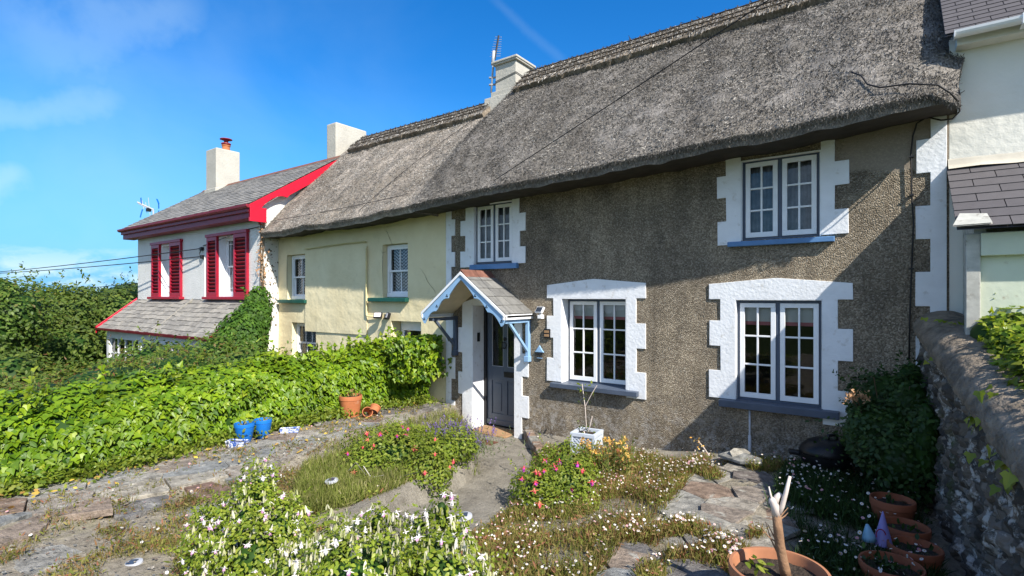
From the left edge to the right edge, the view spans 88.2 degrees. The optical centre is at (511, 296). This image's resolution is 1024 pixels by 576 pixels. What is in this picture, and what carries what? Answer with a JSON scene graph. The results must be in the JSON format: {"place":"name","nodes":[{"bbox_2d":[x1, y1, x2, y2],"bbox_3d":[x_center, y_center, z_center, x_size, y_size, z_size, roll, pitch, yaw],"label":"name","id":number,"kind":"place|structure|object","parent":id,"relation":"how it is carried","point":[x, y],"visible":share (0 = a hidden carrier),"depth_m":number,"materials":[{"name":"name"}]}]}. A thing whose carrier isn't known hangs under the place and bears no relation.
{"place":"outdoors","nodes":[
{"label":"outdoors","id":0,"kind":"place"},
{"bbox_2d":[13,457,296,575],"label":"sunken paving","id":1,"kind":"structure","parent":0,"point":[42,559],"depth_m":4.07,"materials":[{"name":"stone"}]},
{"bbox_2d":[0,403,449,549],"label":"paving","id":2,"kind":"structure","parent":0,"point":[97,509],"depth_m":5.51,"materials":[{"name":"stone"}]},
{"bbox_2d":[0,402,445,512],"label":"fallen leaves","id":3,"kind":"object","parent":2,"relation":"on","point":[36,492],"visible":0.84,"depth_m":6.23,"materials":[{"name":"brown plant"}]},
{"bbox_2d":[225,439,249,447],"bbox_3d":[-3.584,1.913,6.893,0.267,0.085,0.129,0,0,7],"label":"ceramic trough","id":4,"kind":"object","parent":2,"relation":"on","point":[236,442],"visible":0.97,"depth_m":6.84,"materials":[{"name":"white ceramic"}]},
{"bbox_2d":[253,415,271,438],"bbox_3d":[-3.499,1.813,7.421,0.238,0.314,0.238,0,0,36],"label":"flowerpot","id":5,"kind":"object","parent":2,"relation":"on","point":[263,423],"visible":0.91,"depth_m":7.34,"materials":[{"name":"blue plastic"}]},
{"bbox_2d":[279,426,299,433],"bbox_3d":[-3.170,1.913,7.537,0.267,0.085,0.129,0,0,-16],"label":"ceramic trough","id":6,"kind":"object","parent":2,"relation":"on","point":[289,429],"visible":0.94,"depth_m":7.50,"materials":[{"name":"white ceramic"}]},
{"bbox_2d":[362,403,380,416],"bbox_3d":[-2.279,1.849,8.570,0.297,0.245,0.219,0,0,-13],"label":"terracotta pot","id":7,"kind":"object","parent":2,"relation":"on","point":[374,409],"visible":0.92,"depth_m":8.56,"materials":[{"name":"orange ceramic"}]},
{"bbox_2d":[201,429,536,575],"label":"concrete path","id":8,"kind":"structure","parent":0,"point":[484,494],"depth_m":6.27,"materials":[{"name":"grey concrete"}]},
{"bbox_2d":[304,408,478,537],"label":"path kerb","id":9,"kind":"structure","parent":8,"relation":"on","point":[410,493],"depth_m":5.52,"materials":[{"name":"stone"}]},
{"bbox_2d":[280,408,544,554],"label":"kerb weeds","id":10,"kind":"object","parent":8,"relation":"on","point":[320,527],"visible":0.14,"depth_m":5.15,"materials":[{"name":"green plant"}]},
{"bbox_2d":[475,440,497,445],"bbox_3d":[-0.407,2.324,8.393,0.300,0.036,0.240,0,0,29],"label":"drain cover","id":11,"kind":"object","parent":8,"relation":"on","point":[494,442],"visible":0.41,"depth_m":8.39,"materials":[{"name":"metal"}]},
{"bbox_2d":[469,425,513,438],"bbox_3d":[-0.307,2.331,9.150,0.780,0.028,0.460,0,0,36],"label":"doormat","id":12,"kind":"object","parent":8,"relation":"on","point":[506,434],"visible":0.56,"depth_m":9.10,"materials":[{"name":"brown fabric"}]},
{"bbox_2d":[0,0,756,291],"label":"sky","id":13,"kind":"structure","parent":0,"point":[106,106],"materials":[{"name":"blue"}]},
{"bbox_2d":[288,407,481,518],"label":"long grass","id":14,"kind":"structure","parent":0,"point":[348,487],"depth_m":5.54,"materials":[{"name":"green plant"}]},
{"bbox_2d":[0,402,965,575],"bbox_3d":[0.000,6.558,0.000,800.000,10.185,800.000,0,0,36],"label":"ground","id":15,"kind":"structure","parent":0,"point":[81,534],"depth_m":4.44,"materials":[{"name":"grey stone"}]},
{"bbox_2d":[0,340,76,389],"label":"shrub","id":16,"kind":"object","parent":15,"relation":"on","point":[23,366],"visible":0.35,"depth_m":11.28,"materials":[{"name":"green plant"}]},
{"bbox_2d":[0,269,77,362],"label":"tree","id":17,"kind":"object","parent":15,"relation":"on","point":[23,317],"visible":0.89,"depth_m":13.80,"materials":[{"name":"green plant"}]},
{"bbox_2d":[11,261,108,376],"bbox_3d":[-15.216,1.599,17.001,4.256,5.423,5.060,0,0,-28],"label":"tree","id":18,"kind":"object","parent":15,"relation":"on","point":[81,343],"visible":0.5,"depth_m":16.54,"materials":[{"name":"green plant"}]},
{"bbox_2d":[31,269,137,364],"bbox_3d":[-14.100,1.649,18.737,5.965,5.360,4.985,0,0,36],"label":"tree","id":19,"kind":"object","parent":15,"relation":"on","point":[111,302],"visible":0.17,"depth_m":18.53,"materials":[{"name":"green plant"}]},
{"bbox_2d":[94,266,137,293],"bbox_3d":[-24.463,1.164,33.988,5.274,6.288,3.770,0,0,-11],"label":"tree","id":20,"kind":"object","parent":15,"relation":"on","point":[121,286],"visible":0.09,"depth_m":33.41,"materials":[{"name":"green plant"}]},
{"bbox_2d":[0,335,236,395],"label":"shrub","id":21,"kind":"object","parent":15,"relation":"on","point":[120,370],"visible":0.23,"depth_m":8.88,"materials":[{"name":"green plant"}]},
{"bbox_2d":[41,320,293,382],"bbox_3d":[-7.174,1.761,11.230,5.997,2.521,2.419,0,0,19],"label":"shrub","id":22,"kind":"object","parent":15,"relation":"on","point":[218,350],"visible":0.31,"depth_m":10.77,"materials":[{"name":"green plant"}]},
{"bbox_2d":[0,462,357,575],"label":"gravel","id":23,"kind":"structure","parent":15,"relation":"on","point":[152,567],"depth_m":4.07,"materials":[{"name":"grey gravel"}]},
{"bbox_2d":[125,558,143,565],"bbox_3d":[-2.837,2.021,3.952,0.136,0.099,0.134,0,0,36],"label":"solar light","id":24,"kind":"object","parent":23,"relation":"on","point":[139,561],"visible":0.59,"depth_m":3.95,"materials":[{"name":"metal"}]},
{"bbox_2d":[0,404,443,575],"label":"sparse weeds","id":25,"kind":"object","parent":15,"relation":"on","point":[167,540],"visible":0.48,"depth_m":4.44,"materials":[{"name":"green plant"}]},
{"bbox_2d":[0,391,450,497],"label":"ground ivy","id":26,"kind":"object","parent":15,"relation":"on","point":[111,466],"visible":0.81,"depth_m":6.31,"materials":[{"name":"green plant"}]},
{"bbox_2d":[0,326,451,494],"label":"ivy hedge","id":27,"kind":"object","parent":15,"relation":"on","point":[42,430],"visible":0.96,"depth_m":6.85,"materials":[{"name":"green plant"}]},
{"bbox_2d":[154,446,322,575],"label":"fuchsia bush","id":28,"kind":"object","parent":15,"relation":"on","point":[220,535],"visible":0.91,"depth_m":3.49,"materials":[{"name":"green plant"}]},
{"bbox_2d":[95,122,382,361],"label":"white house","id":29,"kind":"structure","parent":15,"relation":"on","point":[222,216],"depth_m":14.58,"materials":[{"name":"paint"}]},
{"bbox_2d":[0,248,199,271],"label":"overhead wire","id":30,"kind":"object","parent":29,"relation":"attached to","point":[107,260],"visible":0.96,"depth_m":17.16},
{"bbox_2d":[0,256,199,273],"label":"overhead wire","id":31,"kind":"object","parent":29,"relation":"attached to","point":[109,265],"visible":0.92,"depth_m":17.11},
{"bbox_2d":[137,198,159,217],"bbox_3d":[-13.853,-2.331,20.106,1.044,2.861,0.408,0,0,0],"label":"tv aerial","id":32,"kind":"object","parent":29,"relation":"attached to","point":[149,209],"visible":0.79,"depth_m":19.99,"materials":[{"name":"metal"}]},
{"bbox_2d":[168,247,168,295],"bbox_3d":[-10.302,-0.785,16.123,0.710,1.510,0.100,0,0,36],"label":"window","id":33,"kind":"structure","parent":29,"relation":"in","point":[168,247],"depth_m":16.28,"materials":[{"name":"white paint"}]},
{"bbox_2d":[226,237,232,295],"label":"window","id":34,"kind":"structure","parent":29,"relation":"in","point":[229,241],"depth_m":14.13,"materials":[{"name":"white paint"}]},
{"bbox_2d":[185,223,277,351],"bbox_3d":[-6.214,0.021,11.974,1.514,3.779,2.354,0,0,36],"label":"climbing ivy","id":35,"kind":"object","parent":29,"relation":"attached to","point":[252,314],"visible":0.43,"depth_m":11.83,"materials":[{"name":"green plant"}]},
{"bbox_2d":[234,420,254,441],"bbox_3d":[-3.643,1.825,7.191,0.259,0.290,0.258,0,0,36],"label":"flowerpot","id":36,"kind":"object","parent":15,"relation":"on","point":[247,425],"visible":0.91,"depth_m":7.12,"materials":[{"name":"blue plastic"}]},
{"bbox_2d":[325,477,338,484],"bbox_3d":[-1.844,1.958,5.402,0.136,0.205,0.134,0,0,36],"label":"solar light","id":37,"kind":"object","parent":15,"relation":"on","point":[331,480],"visible":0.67,"depth_m":5.37,"materials":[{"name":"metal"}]},
{"bbox_2d":[339,389,361,417],"bbox_3d":[-2.668,1.738,8.739,0.374,0.463,0.374,0,0,36],"label":"terracotta pot","id":38,"kind":"object","parent":15,"relation":"on","point":[352,401],"visible":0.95,"depth_m":8.61,"materials":[{"name":"ceramic"}]},
{"bbox_2d":[260,103,492,402],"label":"yellow cottage","id":39,"kind":"structure","parent":15,"relation":"on","point":[344,224],"depth_m":11.42,"materials":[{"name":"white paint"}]},
{"bbox_2d":[292,255,304,298],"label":"window","id":40,"kind":"structure","parent":39,"relation":"in","point":[298,261],"depth_m":12.95,"materials":[{"name":"white paint"}]},
{"bbox_2d":[296,323,315,358],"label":"window","id":41,"kind":"structure","parent":39,"relation":"in","point":[304,338],"depth_m":12.84,"materials":[{"name":"white paint"}]},
{"bbox_2d":[373,312,390,318],"bbox_3d":[-2.583,0.379,10.647,0.500,0.142,0.217,0,0,36],"label":"floodlight","id":42,"kind":"object","parent":39,"relation":"attached to","point":[378,315],"visible":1,"depth_m":10.68,"materials":[{"name":"white plastic"}]},
{"bbox_2d":[385,244,407,296],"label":"window","id":43,"kind":"structure","parent":39,"relation":"in","point":[397,255],"depth_m":10.87,"materials":[{"name":"white paint"}]},
{"bbox_2d":[348,462,416,478],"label":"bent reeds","id":44,"kind":"object","parent":15,"relation":"on","point":[368,473],"visible":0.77,"depth_m":5.60,"materials":[{"name":"plant"}]},
{"bbox_2d":[250,485,518,575],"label":"flowering bush","id":45,"kind":"object","parent":15,"relation":"on","point":[385,553],"visible":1,"depth_m":2.82,"materials":[{"name":"green plant"}]},
{"bbox_2d":[316,412,480,497],"bbox_3d":[-1.280,1.932,6.322,1.788,1.068,1.617,0,0,4],"label":"fuchsia bush","id":46,"kind":"object","parent":15,"relation":"on","point":[413,441],"visible":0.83,"depth_m":6.09,"materials":[{"name":"green plant"}]},
{"bbox_2d":[398,413,529,466],"bbox_3d":[-0.695,1.805,6.924,1.621,0.503,1.314,0,0,-14],"label":"lavender","id":47,"kind":"object","parent":15,"relation":"on","point":[480,443],"visible":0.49,"depth_m":6.87,"materials":[{"name":"green plant"}]},
{"bbox_2d":[457,511,471,523],"bbox_3d":[-0.389,1.940,4.302,0.136,0.357,0.134,0,0,36],"label":"solar light","id":48,"kind":"object","parent":15,"relation":"on","point":[467,514],"visible":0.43,"depth_m":4.28,"materials":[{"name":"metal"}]},
{"bbox_2d":[524,429,544,455],"bbox_3d":[0.350,2.349,8.099,0.151,0.341,1.225,0,0,-8],"label":"stone edging","id":49,"kind":"object","parent":15,"relation":"on","point":[533,442],"visible":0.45,"depth_m":8.12,"materials":[{"name":"stone"}]},
{"bbox_2d":[407,442,696,575],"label":"fleabane daisies","id":50,"kind":"object","parent":15,"relation":"on","point":[660,488],"visible":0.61,"depth_m":4.49,"materials":[{"name":"green plant"}]},
{"bbox_2d":[500,433,614,520],"bbox_3d":[0.530,2.100,5.765,1.307,0.927,1.703,0,0,36],"label":"fuchsia bush","id":51,"kind":"object","parent":15,"relation":"on","point":[560,471],"visible":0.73,"depth_m":5.52,"materials":[{"name":"green plant"}]},
{"bbox_2d":[574,434,637,478],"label":"orange lilies","id":52,"kind":"object","parent":15,"relation":"on","point":[616,455],"visible":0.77,"depth_m":6.29,"materials":[{"name":"green plant"}]},
{"bbox_2d":[522,433,762,462],"bbox_3d":[1.615,2.144,7.407,3.400,0.392,0.500,0,0,36],"label":"wall footing","id":53,"kind":"object","parent":15,"relation":"on","point":[552,439],"depth_m":7.41,"materials":[{"name":"concrete"}]},
{"bbox_2d":[570,380,602,453],"bbox_3d":[1.078,1.712,7.602,0.370,1.036,0.370,0,0,29],"label":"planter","id":54,"kind":"object","parent":53,"relation":"on","point":[586,433],"visible":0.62,"depth_m":7.53,"materials":[{"name":"white ceramic"}]},
{"bbox_2d":[409,0,964,476],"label":"thatched cottage","id":55,"kind":"structure","parent":15,"relation":"on","point":[707,244],"depth_m":7.16,"materials":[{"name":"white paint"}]},
{"bbox_2d":[477,202,511,263],"bbox_3d":[-0.022,-1.105,9.567,1.260,1.486,0.972,0,0,36],"label":"window","id":56,"kind":"structure","parent":55,"relation":"in","point":[494,221],"depth_m":9.21,"materials":[{"name":"white wood"}]},
{"bbox_2d":[489,35,501,92],"bbox_3d":[-0.375,-5.244,11.897,0.296,1.289,0.084,0,0,9],"label":"tv aerial","id":57,"kind":"object","parent":55,"relation":"attached to","point":[493,56],"visible":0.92,"depth_m":11.88,"materials":[{"name":"metal"}]},
{"bbox_2d":[487,312,513,428],"bbox_3d":[0.013,1.250,9.598,0.846,2.300,0.540,0,0,36],"label":"door","id":58,"kind":"structure","parent":55,"relation":"in","point":[500,339],"depth_m":9.50,"materials":[{"name":"blue paint"}]},
{"bbox_2d":[535,345,543,358],"bbox_3d":[0.446,0.889,8.555,0.168,0.209,0.031,0,0,36],"label":"wall lantern","id":59,"kind":"object","parent":55,"relation":"attached to","point":[539,349],"depth_m":8.55,"materials":[{"name":"blue paint"}]},
{"bbox_2d":[535,307,544,318],"bbox_3d":[0.463,0.252,8.483,0.133,0.192,0.170,0,0,-37],"label":"security light","id":60,"kind":"object","parent":55,"relation":"attached to","point":[540,310],"visible":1,"depth_m":8.43,"materials":[{"name":"white paint"}]},
{"bbox_2d":[544,329,549,337],"bbox_3d":[0.563,0.586,8.466,0.120,0.150,0.045,0,0,36],"label":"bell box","id":61,"kind":"object","parent":55,"relation":"attached to","point":[546,333],"visible":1,"depth_m":8.44,"materials":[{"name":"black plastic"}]},
{"bbox_2d":[568,299,625,386],"bbox_3d":[1.617,0.691,8.548,1.510,1.753,0.972,0,0,36],"label":"window","id":62,"kind":"structure","parent":55,"relation":"in","point":[596,327],"depth_m":8.43,"materials":[{"name":"white wood"}]},
{"bbox_2d":[494,0,768,180],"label":"telephone wire","id":63,"kind":"object","parent":55,"relation":"attached to","point":[644,81],"visible":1,"depth_m":5.70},
{"bbox_2d":[748,410,750,452],"bbox_3d":[3.005,1.785,6.680,0.037,0.730,0.037,0,0,14],"label":"drain pipe","id":64,"kind":"object","parent":55,"relation":"attached to","point":[749,442],"visible":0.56,"depth_m":6.67,"materials":[{"name":"metal"}]},
{"bbox_2d":[737,300,821,406],"bbox_3d":[3.587,0.681,6.955,1.390,1.713,0.972,0,0,36],"label":"window","id":65,"kind":"structure","parent":55,"relation":"in","point":[779,342],"depth_m":6.77,"materials":[{"name":"white wood"}]},
{"bbox_2d":[743,152,819,240],"bbox_3d":[3.601,-1.230,6.932,1.300,1.456,0.972,0,0,36],"label":"window","id":66,"kind":"structure","parent":55,"relation":"in","point":[781,196],"depth_m":6.56,"materials":[{"name":"white wood"}]},
{"bbox_2d":[851,72,960,358],"bbox_3d":[4.069,-0.907,5.506,0.914,3.148,0.707,0,0,36],"label":"wall cable","id":67,"kind":"object","parent":55,"relation":"attached to","point":[956,114],"depth_m":5.71,"materials":[{"name":"black metal"}]},
{"bbox_2d":[614,450,787,575],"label":"paving daisies","id":68,"kind":"object","parent":15,"relation":"on","point":[720,548],"visible":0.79,"depth_m":4.13,"materials":[{"name":"green plant"}]},
{"bbox_2d":[537,436,869,477],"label":"path edge weeds","id":69,"kind":"object","parent":15,"relation":"on","point":[658,453],"visible":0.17,"depth_m":7.10,"materials":[{"name":"green plant"}]},
{"bbox_2d":[728,546,830,575],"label":"terracotta pot","id":70,"kind":"object","parent":15,"relation":"on","point":[755,561],"visible":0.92,"depth_m":3.16,"materials":[{"name":"ceramic"}]},
{"bbox_2d":[760,476,791,575],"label":"pruned trunk","id":71,"kind":"object","parent":70,"relation":"on","point":[777,509],"visible":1,"depth_m":3.03,"materials":[{"name":"brown plant"}]},
{"bbox_2d":[788,434,853,471],"bbox_3d":[3.522,1.808,5.944,0.587,0.557,0.550,0,0,-18],"label":"round barbecue","id":72,"kind":"object","parent":15,"relation":"on","point":[809,449],"visible":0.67,"depth_m":5.79,"materials":[{"name":"black metal"}]},
{"bbox_2d":[761,452,956,575],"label":"shade daisies","id":73,"kind":"object","parent":15,"relation":"on","point":[810,488],"visible":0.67,"depth_m":4.71,"materials":[{"name":"green plant"}]},
{"bbox_2d":[862,524,876,542],"bbox_3d":[2.738,1.807,4.048,0.099,0.130,0.100,0,0,36],"label":"cone ornament","id":74,"kind":"object","parent":15,"relation":"on","point":[868,534],"visible":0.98,"depth_m":4.03,"materials":[{"name":"blue ceramic"}]},
{"bbox_2d":[805,349,940,523],"bbox_3d":[3.935,1.333,5.523,1.537,1.568,1.759,0,0,36],"label":"shade shrub","id":75,"kind":"object","parent":15,"relation":"on","point":[890,431],"visible":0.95,"depth_m":5.21,"materials":[{"name":"green plant"}]},
{"bbox_2d":[873,511,892,547],"bbox_3d":[2.841,1.768,4.048,0.132,0.256,0.134,0,0,36],"label":"cone ornament","id":76,"kind":"object","parent":15,"relation":"on","point":[882,532],"visible":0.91,"depth_m":4.02,"materials":[{"name":"ceramic"}]},
{"bbox_2d":[858,542,926,575],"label":"terracotta pot","id":77,"kind":"object","parent":15,"relation":"on","point":[905,564],"visible":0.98,"depth_m":3.63,"materials":[{"name":"ceramic"}]},
{"bbox_2d":[869,491,916,520],"bbox_3d":[3.327,1.900,4.620,0.339,0.329,0.339,0,0,36],"label":"terracotta pot","id":78,"kind":"object","parent":15,"relation":"on","point":[902,506],"visible":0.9,"depth_m":4.58,"materials":[{"name":"ceramic"}]},
{"bbox_2d":[885,516,931,549],"bbox_3d":[3.127,1.918,4.200,0.333,0.309,0.333,0,0,36],"label":"terracotta pot","id":79,"kind":"object","parent":15,"relation":"on","point":[903,526],"visible":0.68,"depth_m":4.21,"materials":[{"name":"ceramic"}]},
{"bbox_2d":[886,533,944,572],"bbox_3d":[2.974,1.934,3.900,0.343,0.280,0.343,0,0,36],"label":"terracotta pot","id":80,"kind":"object","parent":15,"relation":"on","point":[936,553],"visible":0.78,"depth_m":3.89,"materials":[{"name":"ceramic"}]},
{"bbox_2d":[912,311,1023,575],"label":"garden wall","id":81,"kind":"structure","parent":15,"relation":"on","point":[982,533],"depth_m":3.87,"materials":[{"name":"grey stone"}]},
{"bbox_2d":[920,293,1023,495],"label":"wall ivy","id":82,"kind":"object","parent":81,"relation":"on","point":[1000,333],"depth_m":3.97,"materials":[{"name":"green plant"}]},
{"bbox_2d":[940,0,1023,334],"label":"cream house","id":83,"kind":"structure","parent":15,"relation":"on","point":[985,170],"depth_m":5.25,"materials":[{"name":"paint"}]},
{"bbox_2d":[593,456,813,575],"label":"paving","id":84,"kind":"structure","parent":0,"point":[729,510],"depth_m":4.67,"materials":[{"name":"stone"}]},
{"bbox_2d":[690,437,709,455],"bbox_3d":[2.287,1.823,6.486,0.220,0.269,0.202,0,0,36],"label":"dry stalk","id":85,"kind":"object","parent":84,"relation":"on","point":[701,445],"visible":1,"depth_m":6.50,"materials":[{"name":"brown wood"}]},
{"bbox_2d":[718,451,762,465],"bbox_3d":[2.737,1.913,6.259,0.266,0.067,0.505,0,0,-29],"label":"loose slate","id":86,"kind":"object","parent":84,"relation":"on","point":[739,459],"visible":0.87,"depth_m":6.24,"materials":[{"name":"grey stone"}]},
{"bbox_2d":[729,448,749,456],"bbox_3d":[2.749,1.882,6.380,0.278,0.088,0.131,0,0,-9],"label":"loose slate","id":87,"kind":"object","parent":86,"relation":"on","point":[735,451],"visible":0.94,"depth_m":6.38,"materials":[{"name":"grey stone"}]}
]}

